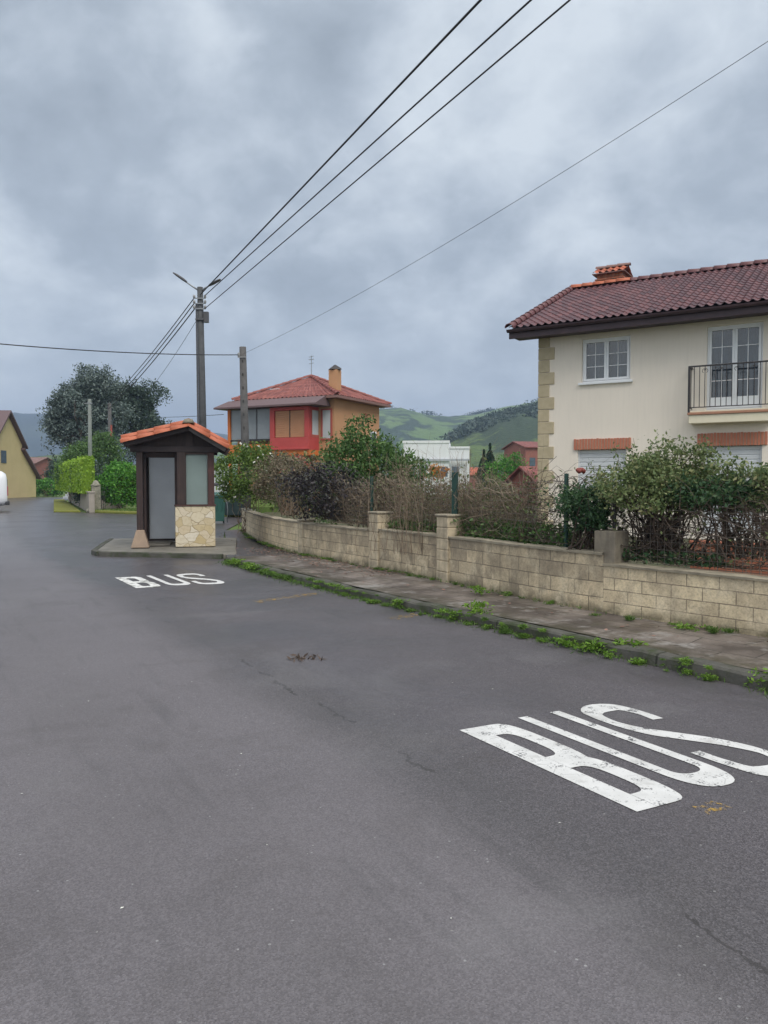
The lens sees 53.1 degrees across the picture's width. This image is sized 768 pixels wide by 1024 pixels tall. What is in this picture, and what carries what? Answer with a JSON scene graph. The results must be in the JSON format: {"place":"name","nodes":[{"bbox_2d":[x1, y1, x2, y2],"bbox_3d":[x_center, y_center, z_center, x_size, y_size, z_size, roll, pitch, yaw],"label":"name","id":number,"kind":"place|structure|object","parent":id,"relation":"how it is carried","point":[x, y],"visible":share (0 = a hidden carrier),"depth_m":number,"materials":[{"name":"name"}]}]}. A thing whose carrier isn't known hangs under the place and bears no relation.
{"place":"outdoors","nodes":[
{"label":"outdoors","id":0,"kind":"place"},
{"bbox_2d":[30,457,51,491],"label":"brick house","id":1,"kind":"structure","parent":0,"point":[40,463],"depth_m":113.57,"materials":[{"name":"brown tile"}]},
{"bbox_2d":[97,507,136,511],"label":"verge grass","id":2,"kind":"structure","parent":0,"point":[124,509],"depth_m":39.67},
{"bbox_2d":[12,412,227,463],"bbox_3d":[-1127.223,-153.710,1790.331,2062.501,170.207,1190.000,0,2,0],"label":"hill","id":3,"kind":"structure","parent":0,"point":[28,424],"depth_m":1470.79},
{"bbox_2d":[216,486,280,512],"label":"lawn","id":4,"kind":"structure","parent":0,"point":[266,508],"depth_m":36.47,"materials":[{"name":"green plant"}]},
{"bbox_2d":[224,529,294,556],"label":"path","id":5,"kind":"structure","parent":0,"point":[246,546],"depth_m":18.24,"materials":[{"name":"concrete"}]},
{"bbox_2d":[214,400,537,474],"bbox_3d":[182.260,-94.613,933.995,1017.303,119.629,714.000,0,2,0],"label":"hill","id":6,"kind":"structure","parent":0,"point":[400,423],"depth_m":790.51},
{"bbox_2d":[380,398,537,415],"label":"ridge woods","id":7,"kind":"object","parent":6,"relation":"on","point":[470,413],"visible":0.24,"depth_m":993.84,"materials":[{"name":"green plant"}]},
{"bbox_2d":[0,497,767,1023],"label":"road","id":8,"kind":"structure","parent":0,"point":[362,829],"depth_m":3.65,"materials":[{"name":"asphalt"}]},
{"bbox_2d":[0,471,9,505],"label":"white van","id":9,"kind":"object","parent":8,"relation":"on","point":[3,489],"visible":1,"depth_m":40.63,"materials":[{"name":"paint"}]},
{"bbox_2d":[0,410,40,497],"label":"gabled house","id":10,"kind":"structure","parent":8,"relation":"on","point":[18,468],"depth_m":76.31,"materials":[{"name":"yellow paint"}]},
{"bbox_2d":[1,450,6,462],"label":"window","id":11,"kind":"structure","parent":10,"relation":"in","point":[3,453],"depth_m":73.95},
{"bbox_2d":[91,538,222,558],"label":"platform kerb","id":12,"kind":"structure","parent":8,"relation":"on","point":[95,551],"depth_m":16.24,"materials":[{"name":"concrete"}]},
{"bbox_2d":[98,538,236,558],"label":"shelter platform","id":13,"kind":"structure","parent":8,"relation":"on","point":[225,547],"depth_m":17.33,"materials":[{"name":"concrete"}]},
{"bbox_2d":[120,418,229,547],"bbox_3d":[-4.926,-0.695,18.433,2.385,2.915,2.818,-1,2,-13],"label":"bus shelter","id":14,"kind":"object","parent":13,"relation":"on","point":[174,490],"visible":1,"depth_m":17.62,"materials":[{"name":"wood"}]},
{"bbox_2d":[186,455,207,503],"bbox_3d":[-4.303,-0.771,17.678,0.470,1.190,0.012,-1,2,-13],"label":"window pane","id":15,"kind":"structure","parent":14,"relation":"in","point":[196,465],"depth_m":17.67,"materials":[{"name":"grey glass"}]},
{"bbox_2d":[117,573,223,587],"bbox_3d":[-3.464,1.106,12.452,1.380,0.001,1.656,-1,3,-31],"label":"road lettering","id":16,"kind":"object","parent":8,"relation":"on","point":[134,583],"visible":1,"depth_m":12.30,"materials":[{"name":"paint"}]},
{"bbox_2d":[173,272,220,484],"bbox_3d":[-7.138,-4.321,29.691,1.858,9.698,0.643,0,2,0],"label":"utility pole","id":17,"kind":"object","parent":8,"relation":"on","point":[201,318],"visible":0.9,"depth_m":29.68,"materials":[{"name":"concrete"}]},
{"bbox_2d":[108,304,193,404],"bbox_3d":[-14.358,-8.182,44.661,0.041,0.964,33.246,-1,2,-25],"label":"overhead cable","id":18,"kind":"object","parent":17,"relation":"attached to","point":[156,351],"visible":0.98,"depth_m":37.20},
{"bbox_2d":[108,298,193,400],"bbox_3d":[-14.358,-8.429,44.651,0.037,0.866,33.246,-1,2,-25],"label":"overhead cable","id":19,"kind":"object","parent":17,"relation":"attached to","point":[158,344],"visible":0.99,"depth_m":36.64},
{"bbox_2d":[108,309,194,408],"bbox_3d":[-14.358,-7.918,44.671,0.045,1.036,33.246,-1,2,-25],"label":"overhead cable","id":20,"kind":"object","parent":17,"relation":"attached to","point":[157,355],"visible":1,"depth_m":37.19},
{"bbox_2d":[200,0,481,294],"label":"overhead cable","id":21,"kind":"object","parent":17,"relation":"attached to","point":[403,81],"visible":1,"depth_m":16.06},
{"bbox_2d":[205,0,531,295],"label":"overhead cable","id":22,"kind":"object","parent":17,"relation":"attached to","point":[467,57],"visible":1,"depth_m":15.53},
{"bbox_2d":[205,0,570,308],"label":"overhead cable","id":23,"kind":"object","parent":17,"relation":"attached to","point":[518,43],"visible":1,"depth_m":14.94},
{"bbox_2d":[214,492,227,522],"bbox_3d":[-6.296,-0.156,29.147,0.820,1.186,0.790,0,2,-12],"label":"wheeled bin","id":24,"kind":"object","parent":8,"relation":"on","point":[219,509],"visible":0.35,"depth_m":28.85,"materials":[{"name":"green plastic"}]},
{"bbox_2d":[287,653,324,661],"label":"fallen twig","id":25,"kind":"object","parent":8,"relation":"on","point":[298,657],"visible":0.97,"depth_m":6.93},
{"bbox_2d":[218,560,767,698],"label":"gutter grass","id":26,"kind":"structure","parent":8,"relation":"on","point":[429,615],"depth_m":8.96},
{"bbox_2d":[536,635,586,650],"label":"weed clump","id":27,"kind":"object","parent":8,"relation":"on","point":[564,642],"visible":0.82,"depth_m":7.39,"materials":[{"name":"green plant"}]},
{"bbox_2d":[576,637,607,652],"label":"weed clump","id":28,"kind":"object","parent":8,"relation":"on","point":[594,646],"visible":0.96,"depth_m":7.16,"materials":[{"name":"green plant"}]},
{"bbox_2d":[460,704,767,810],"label":"road lettering","id":29,"kind":"object","parent":8,"relation":"on","point":[655,793],"visible":1,"depth_m":4.44,"materials":[{"name":"paint"}]},
{"bbox_2d":[697,673,718,679],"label":"weed clump","id":30,"kind":"object","parent":8,"relation":"on","point":[708,676],"visible":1,"depth_m":6.18,"materials":[{"name":"green plant"}]},
{"bbox_2d":[744,667,767,684],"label":"weed clump","id":31,"kind":"object","parent":8,"relation":"on","point":[761,680],"visible":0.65,"depth_m":5.97,"materials":[{"name":"green plant"}]},
{"bbox_2d":[0,0,767,434],"label":"sky","id":32,"kind":"structure","parent":0,"point":[143,142],"materials":[{"name":"grey"}]},
{"bbox_2d":[36,486,762,671],"bbox_3d":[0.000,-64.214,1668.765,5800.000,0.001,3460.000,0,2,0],"label":"ground","id":33,"kind":"structure","parent":0,"point":[235,527],"depth_m":22.46,"materials":[{"name":"green plant"}]},
{"bbox_2d":[40,458,58,489],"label":"shrub","id":34,"kind":"object","parent":33,"relation":"on","point":[50,467],"visible":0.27,"depth_m":95.26,"materials":[{"name":"green plant"}]},
{"bbox_2d":[36,477,64,496],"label":"hedge","id":35,"kind":"object","parent":33,"relation":"on","point":[44,484],"visible":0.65,"depth_m":83.42,"materials":[{"name":"green plant"}]},
{"bbox_2d":[49,444,74,502],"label":"shrub","id":36,"kind":"object","parent":33,"relation":"on","point":[57,474],"visible":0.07,"depth_m":55.89,"materials":[{"name":"green plant"}]},
{"bbox_2d":[54,499,80,511],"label":"verge","id":37,"kind":"structure","parent":33,"relation":"on","point":[61,505],"depth_m":44.67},
{"bbox_2d":[68,491,94,512],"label":"roadside wall","id":38,"kind":"structure","parent":33,"relation":"on","point":[87,501],"depth_m":41.02,"materials":[{"name":"beige concrete"}]},
{"bbox_2d":[54,455,94,493],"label":"hedge","id":39,"kind":"object","parent":38,"relation":"on","point":[82,471],"visible":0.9,"depth_m":42.69,"materials":[{"name":"green plant"}]},
{"bbox_2d":[36,362,139,459],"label":"tree","id":40,"kind":"object","parent":33,"relation":"on","point":[66,420],"visible":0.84,"depth_m":64.70,"materials":[{"name":"green plant"}]},
{"bbox_2d":[84,399,91,455],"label":"utility pole","id":41,"kind":"object","parent":33,"relation":"on","point":[89,403],"visible":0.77,"depth_m":49.73,"materials":[{"name":"concrete"}]},
{"bbox_2d":[65,456,112,506],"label":"shrub","id":42,"kind":"object","parent":33,"relation":"on","point":[76,496],"visible":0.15,"depth_m":46.66,"materials":[{"name":"green plant"}]},
{"bbox_2d":[58,430,129,476],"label":"shrub","id":43,"kind":"object","parent":33,"relation":"on","point":[101,450],"visible":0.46,"depth_m":53.21,"materials":[{"name":"green plant"}]},
{"bbox_2d":[108,403,111,455],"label":"utility pole","id":44,"kind":"object","parent":33,"relation":"on","point":[109,420],"visible":0.33,"depth_m":59.64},
{"bbox_2d":[113,465,135,507],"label":"bush","id":45,"kind":"object","parent":33,"relation":"on","point":[119,489],"visible":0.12,"depth_m":42.75,"materials":[{"name":"green plant"}]},
{"bbox_2d":[108,376,172,464],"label":"tree","id":46,"kind":"object","parent":33,"relation":"on","point":[147,414],"visible":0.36,"depth_m":69.04,"materials":[{"name":"green plant"}]},
{"bbox_2d":[86,509,241,516],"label":"verge","id":47,"kind":"structure","parent":33,"relation":"on","point":[115,512],"depth_m":38.48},
{"bbox_2d":[91,480,100,509],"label":"gate pillar","id":48,"kind":"structure","parent":47,"relation":"on","point":[95,487],"depth_m":40.38,"materials":[{"name":"concrete"}]},
{"bbox_2d":[95,459,136,508],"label":"bush","id":49,"kind":"object","parent":47,"relation":"on","point":[108,480],"visible":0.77,"depth_m":41.53,"materials":[{"name":"green plant"}]},
{"bbox_2d":[225,494,241,516],"bbox_3d":[-6.660,-0.309,34.554,1.140,1.086,0.836,0,2,2],"label":"waste container","id":50,"kind":"object","parent":47,"relation":"on","point":[235,509],"visible":0.34,"depth_m":34.23,"materials":[{"name":"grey plastic"}]},
{"bbox_2d":[237,346,250,508],"bbox_3d":[-5.053,-2.683,27.912,0.444,6.566,0.333,0,2,0],"label":"utility pole","id":51,"kind":"object","parent":33,"relation":"on","point":[244,402],"visible":0.63,"depth_m":27.76,"materials":[{"name":"concrete"}]},
{"bbox_2d":[0,343,237,354],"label":"overhead cable","id":52,"kind":"object","parent":51,"relation":"attached to","point":[115,351],"visible":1,"depth_m":24.12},
{"bbox_2d":[243,41,767,353],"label":"overhead cable","id":53,"kind":"object","parent":51,"relation":"attached to","point":[555,176],"visible":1,"depth_m":13.90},
{"bbox_2d":[476,449,489,489],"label":"cypress tree","id":54,"kind":"object","parent":33,"relation":"on","point":[482,460],"visible":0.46,"depth_m":71.59,"materials":[{"name":"green plant"}]},
{"bbox_2d":[486,442,496,479],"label":"cypress tree","id":55,"kind":"object","parent":33,"relation":"on","point":[490,456],"visible":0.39,"depth_m":73.65,"materials":[{"name":"green plant"}]},
{"bbox_2d":[226,557,767,691],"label":"kerb","id":56,"kind":"structure","parent":33,"relation":"on","point":[734,675],"depth_m":7.39,"materials":[{"name":"concrete"}]},
{"bbox_2d":[481,451,528,489],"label":"tree","id":57,"kind":"object","parent":33,"relation":"on","point":[511,468],"visible":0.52,"depth_m":67.55,"materials":[{"name":"green plant"}]},
{"bbox_2d":[402,440,469,494],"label":"white building","id":58,"kind":"structure","parent":0,"point":[443,453],"depth_m":91.83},
{"bbox_2d":[469,467,478,488],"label":"house","id":59,"kind":"structure","parent":0,"point":[474,471],"depth_m":111.97,"materials":[{"name":"paint"}]},
{"bbox_2d":[450,411,538,477],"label":"hill","id":60,"kind":"structure","parent":0,"point":[519,428],"depth_m":310.45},
{"bbox_2d":[434,399,537,442],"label":"hillside woods","id":61,"kind":"object","parent":60,"relation":"on","point":[475,424],"visible":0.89,"depth_m":354.75,"materials":[{"name":"green plant"}]},
{"bbox_2d":[233,554,767,671],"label":"pavement","id":62,"kind":"structure","parent":0,"point":[742,650],"depth_m":8.57,"materials":[{"name":"concrete"}]},
{"bbox_2d":[297,519,314,553],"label":"wall pillar","id":63,"kind":"structure","parent":62,"relation":"on","point":[300,538],"depth_m":15.84,"materials":[{"name":"concrete"}]},
{"bbox_2d":[299,522,368,566],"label":"garden wall","id":64,"kind":"structure","parent":62,"relation":"on","point":[335,542],"depth_m":14.45,"materials":[{"name":"concrete"}]},
{"bbox_2d":[316,476,373,525],"bbox_3d":[-0.810,-0.196,14.728,0.058,0.970,2.352,-1,3,-31],"label":"wire fence","id":65,"kind":"object","parent":64,"relation":"on","point":[371,493],"visible":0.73,"depth_m":14.01,"materials":[{"name":"green metal"}]},
{"bbox_2d":[327,465,393,526],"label":"dead creeper","id":66,"kind":"object","parent":65,"relation":"attached to","point":[351,507],"visible":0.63,"depth_m":14.52,"materials":[{"name":"brown plant"}]},
{"bbox_2d":[369,511,393,567],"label":"wall pillar","id":67,"kind":"structure","parent":62,"relation":"on","point":[374,556],"depth_m":13.23,"materials":[{"name":"concrete"}]},
{"bbox_2d":[435,513,464,582],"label":"wall pillar","id":68,"kind":"structure","parent":62,"relation":"on","point":[445,528],"depth_m":11.43,"materials":[{"name":"stone"}]},
{"bbox_2d":[450,600,494,616],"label":"weed clump","id":69,"kind":"object","parent":62,"relation":"on","point":[475,606],"visible":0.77,"depth_m":8.76,"materials":[{"name":"green plant"}]},
{"bbox_2d":[471,585,490,594],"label":"weed clump","id":70,"kind":"object","parent":62,"relation":"on","point":[479,589],"visible":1,"depth_m":10.05,"materials":[{"name":"green plant"}]},
{"bbox_2d":[367,527,603,611],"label":"garden wall","id":71,"kind":"structure","parent":62,"relation":"on","point":[573,577],"depth_m":10.08,"materials":[{"name":"concrete"}]},
{"bbox_2d":[385,518,436,533],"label":"ground cover","id":72,"kind":"object","parent":71,"relation":"on","point":[414,528],"visible":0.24,"depth_m":12.63,"materials":[{"name":"green plant"}]},
{"bbox_2d":[385,472,457,530],"bbox_3d":[0.539,-0.151,12.442,0.083,0.960,2.134,-1,3,-31],"label":"wire fence","id":73,"kind":"object","parent":71,"relation":"on","point":[454,485],"visible":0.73,"depth_m":11.57,"materials":[{"name":"green metal"}]},
{"bbox_2d":[372,458,491,535],"bbox_3d":[0.706,-0.302,12.556,0.745,1.361,2.707,-1,3,-31],"label":"dead creeper","id":74,"kind":"object","parent":73,"relation":"attached to","point":[462,485],"visible":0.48,"depth_m":12.51,"materials":[{"name":"brown plant"}]},
{"bbox_2d":[463,473,568,546],"bbox_3d":[1.706,-0.035,10.393,0.054,0.950,2.247,-1,3,-29],"label":"wire fence","id":75,"kind":"object","parent":71,"relation":"on","point":[566,478],"visible":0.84,"depth_m":9.98,"materials":[{"name":"green metal"}]},
{"bbox_2d":[454,448,545,542],"bbox_3d":[1.604,-0.326,10.784,0.608,1.485,1.627,-1,3,-28],"label":"dead creeper","id":76,"kind":"object","parent":75,"relation":"attached to","point":[514,507],"visible":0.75,"depth_m":10.74,"materials":[{"name":"brown plant"}]},
{"bbox_2d":[517,456,626,546],"bbox_3d":[2.293,-0.120,9.505,0.467,1.159,1.627,-1,3,-32],"label":"dead creeper","id":77,"kind":"object","parent":75,"relation":"attached to","point":[546,515],"visible":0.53,"depth_m":9.79,"materials":[{"name":"brown plant"}]},
{"bbox_2d":[451,517,588,548],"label":"ground cover","id":78,"kind":"object","parent":71,"relation":"on","point":[534,541],"visible":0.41,"depth_m":10.29,"materials":[{"name":"green plant"}]},
{"bbox_2d":[543,477,619,549],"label":"bush","id":79,"kind":"object","parent":78,"relation":"on","point":[592,520],"visible":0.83,"depth_m":9.06,"materials":[{"name":"green plant"}]},
{"bbox_2d":[217,534,767,641],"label":"leaf litter","id":80,"kind":"object","parent":62,"relation":"on","point":[346,568],"visible":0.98,"depth_m":14.17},
{"bbox_2d":[240,530,767,636],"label":"wall foot grass","id":81,"kind":"structure","parent":62,"relation":"on","point":[502,592],"depth_m":11.29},
{"bbox_2d":[594,529,628,563],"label":"wall pillar","id":82,"kind":"structure","parent":62,"relation":"on","point":[608,542],"depth_m":8.72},
{"bbox_2d":[602,638,648,652],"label":"weed clump","id":83,"kind":"object","parent":62,"relation":"on","point":[636,643],"visible":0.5,"depth_m":7.06,"materials":[{"name":"green plant"}]},
{"bbox_2d":[671,621,705,631],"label":"weed clump","id":84,"kind":"object","parent":62,"relation":"on","point":[689,627],"visible":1,"depth_m":7.72,"materials":[{"name":"green plant"}]},
{"bbox_2d":[264,500,757,630],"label":"garden ground","id":85,"kind":"structure","parent":0,"point":[278,514],"depth_m":25.28,"materials":[{"name":"soil"}]},
{"bbox_2d":[214,440,283,533],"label":"bush","id":86,"kind":"object","parent":85,"relation":"on","point":[232,487],"visible":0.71,"depth_m":21.99,"materials":[{"name":"green plant"}]},
{"bbox_2d":[241,508,298,553],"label":"garden wall","id":87,"kind":"structure","parent":85,"relation":"on","point":[277,531],"depth_m":17.80,"materials":[{"name":"concrete"}]},
{"bbox_2d":[248,450,321,515],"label":"bush","id":88,"kind":"object","parent":85,"relation":"on","point":[274,471],"visible":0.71,"depth_m":18.41,"materials":[{"name":"brown plant"}]},
{"bbox_2d":[244,450,338,522],"bbox_3d":[-2.179,-0.521,20.576,2.935,2.318,2.155,0,2,0],"label":"shrub","id":89,"kind":"object","parent":85,"relation":"on","point":[309,459],"visible":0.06,"depth_m":20.23,"materials":[{"name":"green plant"}]},
{"bbox_2d":[213,356,391,510],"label":"house","id":90,"kind":"structure","parent":85,"relation":"on","point":[300,415],"depth_m":37.43,"materials":[{"name":"orange"}]},
{"bbox_2d":[312,410,317,434],"bbox_3d":[-3.304,-4.292,36.891,0.009,1.166,0.576,1,3,27],"label":"end window","id":91,"kind":"structure","parent":90,"relation":"in","point":[314,413],"depth_m":36.85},
{"bbox_2d":[321,408,331,439],"bbox_3d":[-2.757,-4.209,36.934,0.622,1.500,0.044,1,3,27],"label":"window","id":92,"kind":"structure","parent":90,"relation":"in","point":[326,414],"depth_m":36.93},
{"bbox_2d":[270,455,383,520],"bbox_3d":[-0.942,-0.474,15.139,2.568,1.329,1.995,0,2,0],"label":"bush","id":93,"kind":"object","parent":85,"relation":"on","point":[319,476],"visible":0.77,"depth_m":15.00,"materials":[{"name":"purple plant"}]},
{"bbox_2d":[303,413,443,527],"bbox_3d":[-0.236,-0.720,17.173,3.139,2.981,1.967,0,2,0],"label":"shrub","id":94,"kind":"object","parent":85,"relation":"on","point":[362,460],"visible":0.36,"depth_m":16.82,"materials":[{"name":"green plant"}]},
{"bbox_2d":[356,464,419,519],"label":"shrub","id":95,"kind":"object","parent":85,"relation":"on","point":[381,482],"visible":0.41,"depth_m":13.80,"materials":[{"name":"brown plant"}]},
{"bbox_2d":[391,480,470,521],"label":"hedge","id":96,"kind":"object","parent":85,"relation":"on","point":[430,499],"visible":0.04,"depth_m":15.44,"materials":[{"name":"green plant"}]},
{"bbox_2d":[426,463,449,507],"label":"shrub","id":97,"kind":"object","parent":85,"relation":"on","point":[446,469],"visible":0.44,"depth_m":29.89,"materials":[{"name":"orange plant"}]},
{"bbox_2d":[346,434,546,554],"bbox_3d":[1.108,-0.351,12.240,3.464,2.022,1.688,0,2,0],"label":"bare shrub","id":98,"kind":"object","parent":85,"relation":"on","point":[421,515],"visible":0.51,"depth_m":12.12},
{"bbox_2d":[458,474,536,538],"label":"hedge","id":99,"kind":"object","parent":85,"relation":"on","point":[499,498],"visible":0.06,"depth_m":14.40,"materials":[{"name":"green plant"}]},
{"bbox_2d":[503,466,538,505],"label":"garden shed","id":100,"kind":"structure","parent":85,"relation":"on","point":[511,477],"depth_m":46.58,"materials":[{"name":"red ceramic"}]},
{"bbox_2d":[505,259,767,540],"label":"house","id":101,"kind":"structure","parent":85,"relation":"on","point":[624,354],"depth_m":20.00,"materials":[{"name":"beige paint"}]},
{"bbox_2d":[578,335,632,385],"bbox_3d":[5.950,-4.019,20.503,1.430,1.225,0.439,1,3,32],"label":"window","id":102,"kind":"structure","parent":101,"relation":"in","point":[605,360],"depth_m":20.57,"materials":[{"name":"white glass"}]},
{"bbox_2d":[706,322,763,409],"bbox_3d":[8.647,-3.544,18.921,1.260,2.070,0.294,1,3,32],"label":"balcony door","id":103,"kind":"structure","parent":101,"relation":"in","point":[739,342],"depth_m":18.91,"materials":[{"name":"white glass"}]},
{"bbox_2d":[501,441,537,475],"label":"red house","id":104,"kind":"structure","parent":0,"point":[526,449],"depth_m":99.93,"materials":[{"name":"paint"}]},
{"bbox_2d":[602,540,767,637],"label":"garden wall","id":105,"kind":"structure","parent":0,"point":[735,601],"depth_m":8.01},
{"bbox_2d":[622,547,734,568],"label":"ground cover","id":106,"kind":"object","parent":105,"relation":"on","point":[707,559],"visible":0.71,"depth_m":8.33,"materials":[{"name":"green plant"}]},
{"bbox_2d":[584,429,731,554],"bbox_3d":[3.067,-0.234,8.731,1.681,1.437,1.397,0,2,0],"label":"bush","id":107,"kind":"object","parent":106,"relation":"on","point":[654,467],"visible":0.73,"depth_m":8.56,"materials":[{"name":"green plant"}]},
{"bbox_2d":[650,468,767,560],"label":"bush","id":108,"kind":"object","parent":106,"relation":"on","point":[707,486],"visible":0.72,"depth_m":8.12,"materials":[{"name":"green plant"}]},
{"bbox_2d":[707,455,767,560],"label":"bush","id":109,"kind":"object","parent":106,"relation":"on","point":[761,472],"visible":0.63,"depth_m":8.07,"materials":[{"name":"green plant"}]},
{"bbox_2d":[613,497,767,574],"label":"wire fence","id":110,"kind":"object","parent":105,"relation":"on","point":[650,533],"visible":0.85,"depth_m":8.12,"materials":[{"name":"metal"}]},
{"bbox_2d":[608,469,767,571],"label":"dead creeper","id":111,"kind":"object","parent":110,"relation":"attached to","point":[729,525],"visible":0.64,"depth_m":8.12,"materials":[{"name":"brown plant"}]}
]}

